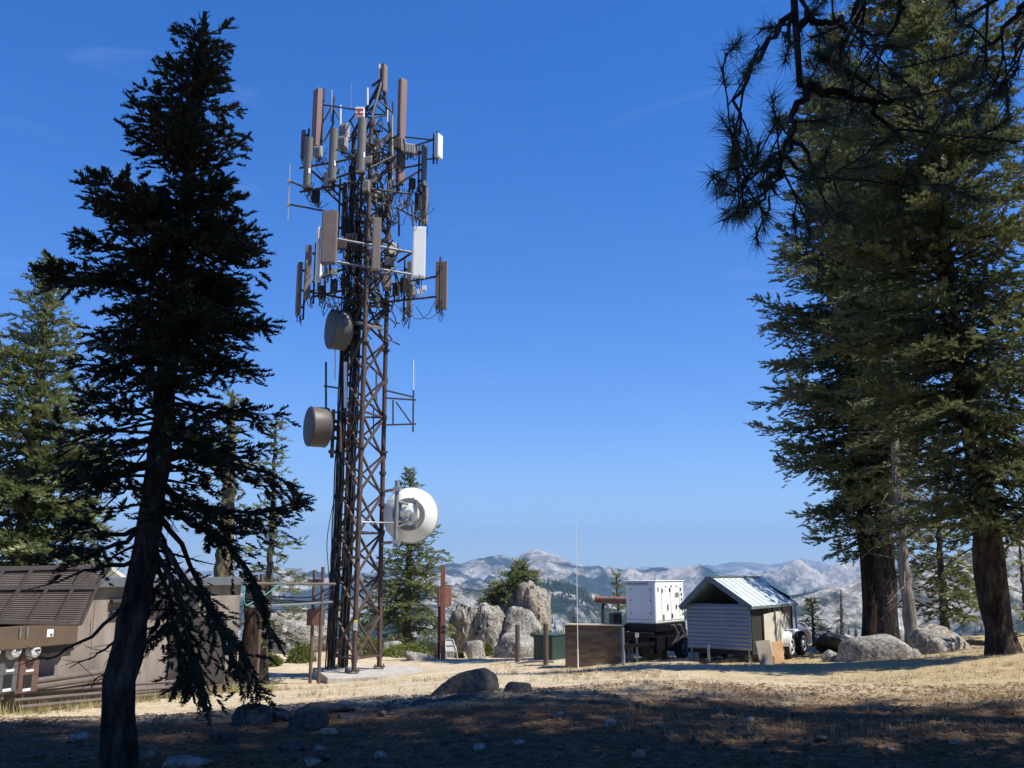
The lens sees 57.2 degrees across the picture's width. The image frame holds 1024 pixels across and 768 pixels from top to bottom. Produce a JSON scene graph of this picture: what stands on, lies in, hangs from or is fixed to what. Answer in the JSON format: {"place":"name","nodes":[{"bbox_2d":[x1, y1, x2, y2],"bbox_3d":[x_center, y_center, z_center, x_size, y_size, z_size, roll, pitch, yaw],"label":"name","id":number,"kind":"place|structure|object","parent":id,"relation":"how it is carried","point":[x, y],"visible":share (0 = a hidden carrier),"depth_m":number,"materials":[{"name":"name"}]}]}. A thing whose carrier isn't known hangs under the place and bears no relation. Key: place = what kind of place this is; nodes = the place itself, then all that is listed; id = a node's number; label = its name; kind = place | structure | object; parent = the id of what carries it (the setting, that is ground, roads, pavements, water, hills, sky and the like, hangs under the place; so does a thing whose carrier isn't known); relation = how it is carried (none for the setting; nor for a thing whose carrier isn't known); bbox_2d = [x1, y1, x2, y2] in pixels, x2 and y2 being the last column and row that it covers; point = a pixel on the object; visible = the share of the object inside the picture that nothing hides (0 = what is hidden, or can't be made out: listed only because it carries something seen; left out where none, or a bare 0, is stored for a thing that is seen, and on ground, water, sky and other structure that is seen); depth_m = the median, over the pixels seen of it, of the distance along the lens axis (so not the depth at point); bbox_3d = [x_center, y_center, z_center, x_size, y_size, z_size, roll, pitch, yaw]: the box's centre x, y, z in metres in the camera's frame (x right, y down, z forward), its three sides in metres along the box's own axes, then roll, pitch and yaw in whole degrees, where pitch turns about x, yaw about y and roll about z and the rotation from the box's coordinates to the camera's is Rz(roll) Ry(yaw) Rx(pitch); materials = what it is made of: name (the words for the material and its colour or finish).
{"place":"outdoors","nodes":[
{"label":"outdoors","id":0,"kind":"place"},
{"bbox_2d":[286,63,447,672],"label":"cell tower","id":1,"kind":"structure","parent":0,"point":[408,515],"depth_m":31.30,"materials":[{"name":"brown metal"}]},
{"bbox_2d":[0,633,1023,767],"bbox_3d":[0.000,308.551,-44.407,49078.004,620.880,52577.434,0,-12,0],"label":"ground","id":2,"kind":"structure","parent":0,"point":[294,674],"depth_m":10.29,"materials":[{"name":"plant"}]},
{"bbox_2d":[34,748,46,758],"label":"stone","id":3,"kind":"object","parent":2,"relation":"on","point":[41,753],"visible":0.96,"depth_m":8.48,"materials":[{"name":"stone"}]},
{"bbox_2d":[0,248,127,567],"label":"fir tree","id":4,"kind":"object","parent":2,"relation":"on","point":[24,490],"visible":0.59,"depth_m":22.80,"materials":[{"name":"green plant"}]},
{"bbox_2d":[68,732,88,742],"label":"stone","id":5,"kind":"object","parent":2,"relation":"on","point":[76,737],"visible":0.84,"depth_m":9.34,"materials":[{"name":"stone"}]},
{"bbox_2d":[0,577,246,712],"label":"equipment shed","id":6,"kind":"structure","parent":2,"relation":"on","point":[36,680],"depth_m":16.41,"materials":[{"name":"paint"}]},
{"bbox_2d":[0,565,106,625],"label":"roof","id":7,"kind":"object","parent":6,"relation":"attached to","point":[56,604],"visible":0.89,"depth_m":15.29,"materials":[{"name":"metal"}]},
{"bbox_2d":[105,567,125,576],"bbox_3d":[-9.949,4.680,23.478,0.550,0.280,0.300,0,-12,0],"label":"roof vent","id":8,"kind":"object","parent":6,"relation":"attached to","point":[110,571],"visible":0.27,"depth_m":23.33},
{"bbox_2d":[165,614,227,690],"bbox_3d":[-6.585,5.610,19.724,0.047,1.443,2.027,-3,-12,15],"label":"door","id":9,"kind":"structure","parent":6,"relation":"in","point":[171,675],"depth_m":19.98,"materials":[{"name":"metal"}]},
{"bbox_2d":[0,680,298,715],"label":"dry grass","id":10,"kind":"structure","parent":2,"relation":"on","point":[67,707],"depth_m":15.87,"materials":[{"name":"plant"}]},
{"bbox_2d":[143,750,155,757],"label":"stone","id":11,"kind":"object","parent":2,"relation":"on","point":[149,753],"visible":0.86,"depth_m":8.46,"materials":[{"name":"stone"}]},
{"bbox_2d":[4,11,316,767],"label":"fir tree","id":12,"kind":"object","parent":2,"relation":"on","point":[193,304],"visible":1,"depth_m":8.41,"materials":[{"name":"green plant"}]},
{"bbox_2d":[161,754,213,767],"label":"stone","id":13,"kind":"object","parent":2,"relation":"on","point":[178,760],"visible":0.97,"depth_m":7.85,"materials":[{"name":"stone"}]},
{"bbox_2d":[209,731,236,742],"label":"boulder","id":14,"kind":"object","parent":2,"relation":"on","point":[221,736],"visible":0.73,"depth_m":9.41,"materials":[{"name":"stone"}]},
{"bbox_2d":[192,389,263,576],"bbox_3d":[-7.505,4.137,24.793,1.896,8.047,2.115,0,-12,0],"label":"fir tree","id":15,"kind":"object","parent":2,"relation":"on","point":[228,499],"visible":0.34,"depth_m":24.78,"materials":[{"name":"green plant"}]},
{"bbox_2d":[229,745,242,752],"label":"stone","id":16,"kind":"object","parent":2,"relation":"on","point":[234,747],"visible":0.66,"depth_m":8.80,"materials":[{"name":"stone"}]},
{"bbox_2d":[238,577,259,685],"bbox_3d":[-6.361,6.148,22.777,0.500,2.891,0.468,0,-12,0],"label":"tree stump","id":17,"kind":"object","parent":2,"relation":"on","point":[250,637],"visible":0.41,"depth_m":22.65,"materials":[{"name":"wood"}]},
{"bbox_2d":[231,704,272,725],"bbox_3d":[-2.972,3.816,10.675,0.452,0.354,0.394,0,-12,0],"label":"boulder","id":18,"kind":"object","parent":2,"relation":"on","point":[250,717],"visible":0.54,"depth_m":10.58,"materials":[{"name":"stone"}]},
{"bbox_2d":[256,574,264,680],"bbox_3d":[-6.509,6.387,23.914,0.460,3.044,0.258,2,-12,-8],"label":"sign post","id":19,"kind":"object","parent":2,"relation":"on","point":[261,620],"visible":0.12,"depth_m":23.81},
{"bbox_2d":[234,417,311,684],"bbox_3d":[-7.324,5.083,28.817,2.700,8.389,2.966,0,-12,0],"label":"fir tree","id":20,"kind":"object","parent":2,"relation":"on","point":[264,650],"visible":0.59,"depth_m":28.66,"materials":[{"name":"green plant"}]},
{"bbox_2d":[269,652,284,666],"bbox_3d":[-8.683,9.793,33.486,1.158,0.566,0.910,0,-12,0],"label":"bush","id":21,"kind":"object","parent":2,"relation":"on","point":[279,660],"visible":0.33,"depth_m":33.37,"materials":[{"name":"green plant"}]},
{"bbox_2d":[272,708,291,720],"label":"boulder","id":22,"kind":"object","parent":2,"relation":"on","point":[282,714],"visible":0.5,"depth_m":10.94,"materials":[{"name":"stone"}]},
{"bbox_2d":[243,553,337,683],"bbox_3d":[-6.036,6.570,25.708,0.764,4.038,8.317,-1,-12,6],"label":"cable rack","id":23,"kind":"object","parent":2,"relation":"on","point":[315,617],"visible":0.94,"depth_m":27.80,"materials":[{"name":"metal"}]},
{"bbox_2d":[277,740,305,751],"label":"boulder","id":24,"kind":"object","parent":2,"relation":"on","point":[293,745],"visible":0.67,"depth_m":8.85,"materials":[{"name":"stone"}]},
{"bbox_2d":[270,607,327,653],"bbox_3d":[-9.135,10.631,38.973,3.646,2.619,2.696,4,-12,-18],"label":"boulder","id":25,"kind":"object","parent":2,"relation":"on","point":[291,625],"visible":0.15,"depth_m":38.19,"materials":[{"name":"stone"}]},
{"bbox_2d":[284,643,317,663],"bbox_3d":[-7.762,9.921,34.726,1.204,0.795,1.086,0,-12,0],"label":"bush","id":26,"kind":"object","parent":2,"relation":"on","point":[302,655],"visible":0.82,"depth_m":34.51,"materials":[{"name":"green plant"}]},
{"bbox_2d":[285,707,329,732],"bbox_3d":[-2.210,3.715,10.060,0.485,0.492,0.300,0,-12,0],"label":"boulder","id":27,"kind":"object","parent":2,"relation":"on","point":[310,719],"visible":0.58,"depth_m":9.99,"materials":[{"name":"stone"}]},
{"bbox_2d":[304,757,320,767],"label":"stone","id":28,"kind":"object","parent":2,"relation":"on","point":[312,762],"visible":0.99,"depth_m":7.80,"materials":[{"name":"stone"}]},
{"bbox_2d":[313,745,324,750],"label":"stone","id":29,"kind":"object","parent":2,"relation":"on","point":[318,747],"visible":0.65,"depth_m":8.83,"materials":[{"name":"stone"}]},
{"bbox_2d":[319,752,332,760],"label":"stone","id":30,"kind":"object","parent":2,"relation":"on","point":[326,756],"visible":0.98,"depth_m":8.03,"materials":[{"name":"stone"}]},
{"bbox_2d":[295,702,361,713],"bbox_3d":[-2.278,4.036,11.620,0.847,0.199,0.449,0,-12,0],"label":"boulder","id":31,"kind":"object","parent":2,"relation":"on","point":[331,708],"visible":0.48,"depth_m":11.50,"materials":[{"name":"stone"}]},
{"bbox_2d":[320,728,337,734],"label":"stone","id":32,"kind":"object","parent":2,"relation":"on","point":[328,730],"visible":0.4,"depth_m":9.63,"materials":[{"name":"stone"}]},
{"bbox_2d":[337,713,367,720],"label":"boulder","id":33,"kind":"object","parent":2,"relation":"on","point":[348,716],"visible":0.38,"depth_m":10.78,"materials":[{"name":"stone"}]},
{"bbox_2d":[355,731,372,736],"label":"stone","id":34,"kind":"object","parent":2,"relation":"on","point":[363,733],"visible":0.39,"depth_m":9.44,"materials":[{"name":"stone"}]},
{"bbox_2d":[312,665,424,683],"bbox_3d":[-4.367,9.099,29.296,3.240,0.310,3.240,4,-12,-19],"label":"concrete pad","id":35,"kind":"object","parent":2,"relation":"on","point":[334,675],"visible":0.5,"depth_m":28.80,"materials":[{"name":"concrete"}]},
{"bbox_2d":[357,633,382,653],"bbox_3d":[-5.598,10.123,36.535,1.148,0.939,1.033,5,-13,-23],"label":"bush","id":36,"kind":"object","parent":2,"relation":"on","point":[366,647],"visible":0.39,"depth_m":36.40,"materials":[{"name":"green plant"}]},
{"bbox_2d":[367,701,379,708],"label":"stone","id":37,"kind":"object","parent":2,"relation":"on","point":[372,704],"visible":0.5,"depth_m":11.85,"materials":[{"name":"stone"}]},
{"bbox_2d":[374,751,386,758],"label":"stone","id":38,"kind":"object","parent":2,"relation":"on","point":[380,754],"visible":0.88,"depth_m":8.09,"materials":[{"name":"stone"}]},
{"bbox_2d":[384,702,397,710],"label":"stone","id":39,"kind":"object","parent":2,"relation":"on","point":[388,706],"visible":0.75,"depth_m":11.30,"materials":[{"name":"stone"}]},
{"bbox_2d":[382,641,402,655],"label":"boulder","id":40,"kind":"object","parent":2,"relation":"on","point":[388,643],"visible":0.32,"depth_m":36.92,"materials":[{"name":"stone"}]},
{"bbox_2d":[386,710,412,714],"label":"boulder","id":41,"kind":"object","parent":2,"relation":"on","point":[399,711],"visible":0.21,"depth_m":10.93,"materials":[{"name":"stone"}]},
{"bbox_2d":[350,466,459,646],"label":"fir tree","id":42,"kind":"object","parent":2,"relation":"on","point":[406,594],"visible":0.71,"depth_m":40.11,"materials":[{"name":"green plant"}]},
{"bbox_2d":[383,642,429,657],"bbox_3d":[-4.141,10.320,36.487,1.826,0.658,1.789,10,-15,-41],"label":"bush","id":43,"kind":"object","parent":2,"relation":"on","point":[405,648],"visible":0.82,"depth_m":36.26,"materials":[{"name":"green plant"}]},
{"bbox_2d":[404,651,435,660],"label":"boulder","id":44,"kind":"object","parent":2,"relation":"on","point":[412,656],"visible":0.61,"depth_m":33.85,"materials":[{"name":"stone"}]},
{"bbox_2d":[414,637,435,654],"bbox_3d":[-3.451,10.389,37.206,1.329,0.867,1.080,-5,-12,22],"label":"bush","id":45,"kind":"object","parent":2,"relation":"on","point":[428,644],"visible":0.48,"depth_m":37.13,"materials":[{"name":"green plant"}]},
{"bbox_2d":[411,698,441,705],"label":"boulder","id":46,"kind":"object","parent":2,"relation":"on","point":[420,701],"visible":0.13,"depth_m":11.79,"materials":[{"name":"stone"}]},
{"bbox_2d":[223,652,657,700],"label":"dry grass","id":47,"kind":"structure","parent":2,"relation":"on","point":[311,693],"depth_m":18.95,"materials":[{"name":"plant"}]},
{"bbox_2d":[435,565,451,659],"bbox_3d":[-2.515,8.449,34.486,0.585,3.552,0.384,0,-12,0],"label":"red post","id":48,"kind":"object","parent":2,"relation":"on","point":[444,596],"visible":0.77,"depth_m":34.40,"materials":[{"name":"metal"}]},
{"bbox_2d":[445,639,457,658],"bbox_3d":[-2.303,10.033,35.444,0.489,0.811,0.930,2,-12,-9],"label":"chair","id":49,"kind":"object","parent":2,"relation":"on","point":[450,646],"visible":0.81,"depth_m":35.30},
{"bbox_2d":[452,649,465,657],"bbox_3d":[-2.051,10.549,36.691,0.546,0.430,0.397,3,-12,-15],"label":"bush","id":50,"kind":"object","parent":2,"relation":"on","point":[460,653],"visible":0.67,"depth_m":36.63,"materials":[{"name":"green plant"}]},
{"bbox_2d":[449,602,477,650],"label":"granite block","id":51,"kind":"structure","parent":2,"relation":"on","point":[463,617],"depth_m":40.84,"materials":[{"name":"stone"}]},
{"bbox_2d":[431,668,498,695],"bbox_3d":[-0.655,4.255,13.014,0.958,0.622,0.605,0,-12,0],"label":"boulder","id":52,"kind":"object","parent":2,"relation":"on","point":[476,680],"visible":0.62,"depth_m":12.85,"materials":[{"name":"stone"}]},
{"bbox_2d":[464,640,485,658],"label":"boulder","id":53,"kind":"object","parent":2,"relation":"on","point":[474,649],"visible":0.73,"depth_m":36.23,"materials":[{"name":"stone"}]},
{"bbox_2d":[439,692,510,700],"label":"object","id":54,"kind":"object","parent":2,"relation":"on","point":[469,695],"visible":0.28,"depth_m":11.90,"materials":[{"name":"stone"}]},
{"bbox_2d":[473,743,485,751],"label":"stone","id":55,"kind":"object","parent":2,"relation":"on","point":[479,747],"visible":0.94,"depth_m":8.13,"materials":[{"name":"stone"}]},
{"bbox_2d":[472,602,504,650],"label":"granite block","id":56,"kind":"structure","parent":2,"relation":"on","point":[489,623],"depth_m":40.33,"materials":[{"name":"stone"}]},
{"bbox_2d":[484,642,493,656],"bbox_3d":[-1.005,10.684,37.914,0.672,0.694,0.501,0,-12,0],"label":"bush","id":57,"kind":"object","parent":2,"relation":"on","point":[489,649],"visible":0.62,"depth_m":37.83,"materials":[{"name":"green plant"}]},
{"bbox_2d":[491,585,518,614],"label":"granite block","id":58,"kind":"structure","parent":2,"relation":"on","point":[510,600],"depth_m":42.59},
{"bbox_2d":[473,557,545,609],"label":"pine tree","id":59,"kind":"object","parent":58,"relation":"on","point":[518,572],"visible":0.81,"depth_m":42.78,"materials":[{"name":"green plant"}]},
{"bbox_2d":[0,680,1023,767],"bbox_3d":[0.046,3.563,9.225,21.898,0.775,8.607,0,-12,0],"label":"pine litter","id":60,"kind":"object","parent":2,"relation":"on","point":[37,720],"visible":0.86,"depth_m":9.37,"materials":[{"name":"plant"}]},
{"bbox_2d":[492,631,533,657],"bbox_3d":[0.275,10.634,37.073,1.696,1.654,1.739,9,-15,-38],"label":"boulder","id":61,"kind":"object","parent":2,"relation":"on","point":[505,647],"visible":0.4,"depth_m":36.73,"materials":[{"name":"stone"}]},
{"bbox_2d":[515,624,519,662],"bbox_3d":[0.168,8.060,28.863,0.146,1.341,0.150,0,-12,0],"label":"bollard","id":62,"kind":"object","parent":2,"relation":"on","point":[517,642],"visible":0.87,"depth_m":28.83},
{"bbox_2d":[504,682,532,691],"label":"boulder","id":63,"kind":"object","parent":2,"relation":"on","point":[517,686],"visible":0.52,"depth_m":12.74,"materials":[{"name":"stone"}]},
{"bbox_2d":[514,739,524,745],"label":"stone","id":64,"kind":"object","parent":2,"relation":"on","point":[519,741],"visible":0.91,"depth_m":8.41,"materials":[{"name":"stone"}]},
{"bbox_2d":[503,606,541,636],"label":"granite block","id":65,"kind":"structure","parent":2,"relation":"on","point":[527,621],"depth_m":40.15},
{"bbox_2d":[515,580,550,633],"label":"granite block","id":66,"kind":"structure","parent":2,"relation":"on","point":[533,597],"depth_m":41.50,"materials":[{"name":"stone"}]},
{"bbox_2d":[543,623,548,665],"bbox_3d":[0.985,7.666,27.324,0.146,1.394,0.150,0,-12,0],"label":"bollard","id":67,"kind":"object","parent":2,"relation":"on","point":[545,646],"visible":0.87,"depth_m":27.29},
{"bbox_2d":[528,633,564,662],"bbox_3d":[1.168,7.969,28.329,0.906,0.845,1.135,-8,-14,33],"label":"utility cabinet","id":68,"kind":"object","parent":2,"relation":"on","point":[556,647],"visible":0.74,"depth_m":28.03,"materials":[{"name":"metal"}]},
{"bbox_2d":[576,540,578,667],"bbox_3d":[1.816,5.858,26.260,0.037,4.307,0.037,5,-12,-22],"label":"whip pole","id":69,"kind":"object","parent":2,"relation":"on","point":[577,613],"visible":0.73,"depth_m":26.09,"materials":[{"name":"metal"}]},
{"bbox_2d":[564,623,627,667],"bbox_3d":[2.362,7.360,26.319,1.676,1.232,0.720,-4,-12,17],"label":"plywood box","id":70,"kind":"object","parent":2,"relation":"on","point":[598,644],"visible":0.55,"depth_m":26.04,"materials":[{"name":"wood"}]},
{"bbox_2d":[594,594,626,623],"bbox_3d":[2.979,7.296,28.084,1.262,1.986,0.299,-9,-15,38],"label":"pipe stand","id":71,"kind":"object","parent":2,"relation":"on","point":[603,601],"visible":0.79,"depth_m":28.30,"materials":[{"name":"metal"}]},
{"bbox_2d":[604,718,616,727],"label":"stone","id":72,"kind":"object","parent":2,"relation":"on","point":[609,722],"visible":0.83,"depth_m":9.18,"materials":[{"name":"stone"}]},
{"bbox_2d":[608,611,622,623],"bbox_3d":[3.266,7.606,29.578,0.316,0.870,0.450,3,-12,-15],"label":"equipment box","id":73,"kind":"object","parent":2,"relation":"on","point":[615,617],"visible":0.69,"depth_m":29.46,"materials":[{"name":"metal"}]},
{"bbox_2d":[605,570,626,623],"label":"fir tree","id":74,"kind":"object","parent":2,"relation":"on","point":[616,580],"visible":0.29,"depth_m":47.60,"materials":[{"name":"green plant"}]},
{"bbox_2d":[632,749,645,757],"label":"stone","id":75,"kind":"object","parent":2,"relation":"on","point":[638,753],"visible":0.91,"depth_m":7.67,"materials":[{"name":"stone"}]},
{"bbox_2d":[621,573,688,664],"bbox_3d":[3.825,6.516,26.240,1.368,2.412,3.278,-8,-14,33],"label":"generator trailer","id":76,"kind":"object","parent":2,"relation":"on","point":[655,619],"visible":0.96,"depth_m":25.94,"materials":[{"name":"white metal"}]},
{"bbox_2d":[643,650,667,658],"bbox_3d":[4.049,7.630,26.535,0.560,0.280,0.400,-8,-14,33],"label":"wood block","id":77,"kind":"object","parent":2,"relation":"on","point":[660,654],"depth_m":26.34,"materials":[{"name":"brown wood"}]},
{"bbox_2d":[678,576,811,663],"bbox_3d":[6.299,6.462,25.771,2.214,2.367,5.192,-8,-14,33],"label":"shelter trailer","id":78,"kind":"object","parent":2,"relation":"on","point":[735,615],"visible":0.88,"depth_m":24.79,"materials":[{"name":"metal"}]},
{"bbox_2d":[755,640,774,664],"bbox_3d":[6.160,6.544,22.888,0.354,0.587,0.375,0,-12,0],"label":"plywood board","id":79,"kind":"object","parent":2,"relation":"on","point":[764,651],"visible":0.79,"depth_m":22.88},
{"bbox_2d":[771,641,784,663],"bbox_3d":[6.593,6.645,23.241,0.289,0.549,0.375,0,-12,0],"label":"plywood board","id":80,"kind":"object","parent":2,"relation":"on","point":[777,648],"visible":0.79,"depth_m":23.24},
{"bbox_2d":[797,595,832,645],"bbox_3d":[9.876,7.863,30.784,1.381,1.865,1.333,0,-12,0],"label":"fir tree","id":81,"kind":"object","parent":2,"relation":"on","point":[812,623],"visible":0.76,"depth_m":30.78,"materials":[{"name":"green plant"}]},
{"bbox_2d":[814,735,827,742],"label":"stone","id":82,"kind":"object","parent":2,"relation":"on","point":[820,738],"visible":0.95,"depth_m":8.47,"materials":[{"name":"stone"}]},
{"bbox_2d":[820,650,836,661],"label":"boulder","id":83,"kind":"object","parent":2,"relation":"on","point":[828,656],"visible":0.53,"depth_m":24.03,"materials":[{"name":"stone"}]},
{"bbox_2d":[814,632,848,652],"bbox_3d":[9.447,7.614,27.407,1.288,0.784,0.968,9,-14,-36],"label":"tarp heap","id":84,"kind":"object","parent":2,"relation":"on","point":[824,642],"visible":0.57,"depth_m":27.11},
{"bbox_2d":[831,590,858,635],"bbox_3d":[12.571,9.428,35.426,1.098,3.252,1.137,-8,-14,35],"label":"fir tree","id":85,"kind":"object","parent":2,"relation":"on","point":[841,626],"visible":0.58,"depth_m":35.52,"materials":[{"name":"grey plant"}]},
{"bbox_2d":[743,10,949,635],"bbox_3d":[10.849,-2.420,30.130,6.508,21.488,6.584,0,-12,0],"label":"fir tree","id":86,"kind":"object","parent":2,"relation":"on","point":[812,261],"visible":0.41,"depth_m":29.46,"materials":[{"name":"green plant"}]},
{"bbox_2d":[695,0,1023,259],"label":"pine tree","id":87,"kind":"object","parent":2,"relation":"on","point":[777,174],"visible":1,"depth_m":5.45,"materials":[{"name":"green plant"}]},
{"bbox_2d":[835,634,912,661],"bbox_3d":[9.082,6.873,23.622,1.808,1.157,1.288,0,-12,0],"label":"boulder","id":88,"kind":"object","parent":2,"relation":"on","point":[875,647],"visible":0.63,"depth_m":23.27,"materials":[{"name":"stone"}]},
{"bbox_2d":[790,72,966,639],"bbox_3d":[11.589,-1.186,29.499,5.122,18.759,5.469,3,-12,-16],"label":"fir tree","id":89,"kind":"object","parent":2,"relation":"on","point":[888,623],"visible":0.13,"depth_m":28.25,"materials":[{"name":"green plant"}]},
{"bbox_2d":[838,298,945,644],"bbox_3d":[10.806,2.526,26.527,3.119,10.192,3.399,-9,-15,39],"label":"fir tree","id":90,"kind":"object","parent":2,"relation":"on","point":[909,613],"visible":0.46,"depth_m":26.18,"materials":[{"name":"green plant"}]},
{"bbox_2d":[798,0,1023,655],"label":"fir tree","id":91,"kind":"object","parent":2,"relation":"on","point":[964,408],"visible":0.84,"depth_m":20.25,"materials":[{"name":"green plant"}]},
{"bbox_2d":[912,649,921,657],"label":"boulder","id":92,"kind":"object","parent":2,"relation":"on","point":[916,652],"visible":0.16,"depth_m":23.18,"materials":[{"name":"stone"}]},
{"bbox_2d":[908,623,973,654],"bbox_3d":[11.087,6.999,24.142,1.664,1.612,1.401,-8,-14,35],"label":"boulder","id":93,"kind":"object","parent":2,"relation":"on","point":[930,638],"visible":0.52,"depth_m":24.04,"materials":[{"name":"stone"}]},
{"bbox_2d":[949,739,960,745],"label":"stone","id":94,"kind":"object","parent":2,"relation":"on","point":[954,742],"visible":1,"depth_m":8.19,"materials":[{"name":"stone"}]},
{"bbox_2d":[894,436,1016,630],"bbox_3d":[13.293,4.804,29.382,3.674,6.643,3.754,0,-12,0],"label":"fir tree","id":95,"kind":"object","parent":2,"relation":"on","point":[966,580],"visible":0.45,"depth_m":29.04,"materials":[{"name":"green plant"}]},
{"bbox_2d":[966,639,983,645],"bbox_3d":[11.941,6.782,24.459,0.194,0.294,1.844,0,-12,0],"label":"fallen log","id":96,"kind":"object","parent":2,"relation":"on","point":[975,642],"visible":0.38,"depth_m":24.15,"materials":[{"name":"wood"}]},
{"bbox_2d":[1006,538,1023,637],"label":"fir tree","id":97,"kind":"object","parent":2,"relation":"on","point":[1020,562],"visible":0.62,"depth_m":23.27,"materials":[{"name":"green plant"}]},
{"bbox_2d":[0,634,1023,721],"bbox_3d":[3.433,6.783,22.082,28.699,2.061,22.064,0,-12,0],"label":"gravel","id":98,"kind":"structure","parent":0,"point":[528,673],"depth_m":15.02,"materials":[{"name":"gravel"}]},
{"bbox_2d":[0,0,1023,572],"label":"sky","id":99,"kind":"structure","parent":0,"point":[588,373],"materials":[{"name":"blue"}]},
{"bbox_2d":[175,549,860,639],"bbox_3d":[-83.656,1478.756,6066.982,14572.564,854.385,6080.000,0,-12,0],"label":"granite mountain","id":100,"kind":"structure","parent":0,"point":[798,576],"depth_m":5901.61,"materials":[{"name":"stone"}]},
{"bbox_2d":[119,558,923,578],"bbox_3d":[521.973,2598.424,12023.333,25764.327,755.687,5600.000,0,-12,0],"label":"mountain range","id":101,"kind":"structure","parent":0,"point":[731,568],"depth_m":12372.07,"materials":[{"name":"stone"}]},
{"bbox_2d":[337,579,816,645],"bbox_3d":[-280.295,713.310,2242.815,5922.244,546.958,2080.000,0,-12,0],"label":"wooded mountain","id":102,"kind":"structure","parent":0,"point":[562,613],"depth_m":2410.52,"materials":[{"name":"stone"}]},
{"bbox_2d":[338,578,982,641],"bbox_3d":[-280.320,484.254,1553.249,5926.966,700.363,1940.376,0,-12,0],"label":"distant forest","id":103,"kind":"object","parent":102,"relation":"on","point":[590,599],"visible":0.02,"depth_m":2443.16,"materials":[{"name":"plant"}]},
{"bbox_2d":[792,533,1023,638],"bbox_3d":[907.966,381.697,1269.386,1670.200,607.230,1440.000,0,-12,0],"label":"granite slope","id":104,"kind":"structure","parent":0,"point":[829,605],"depth_m":1377.04,"materials":[{"name":"stone"}]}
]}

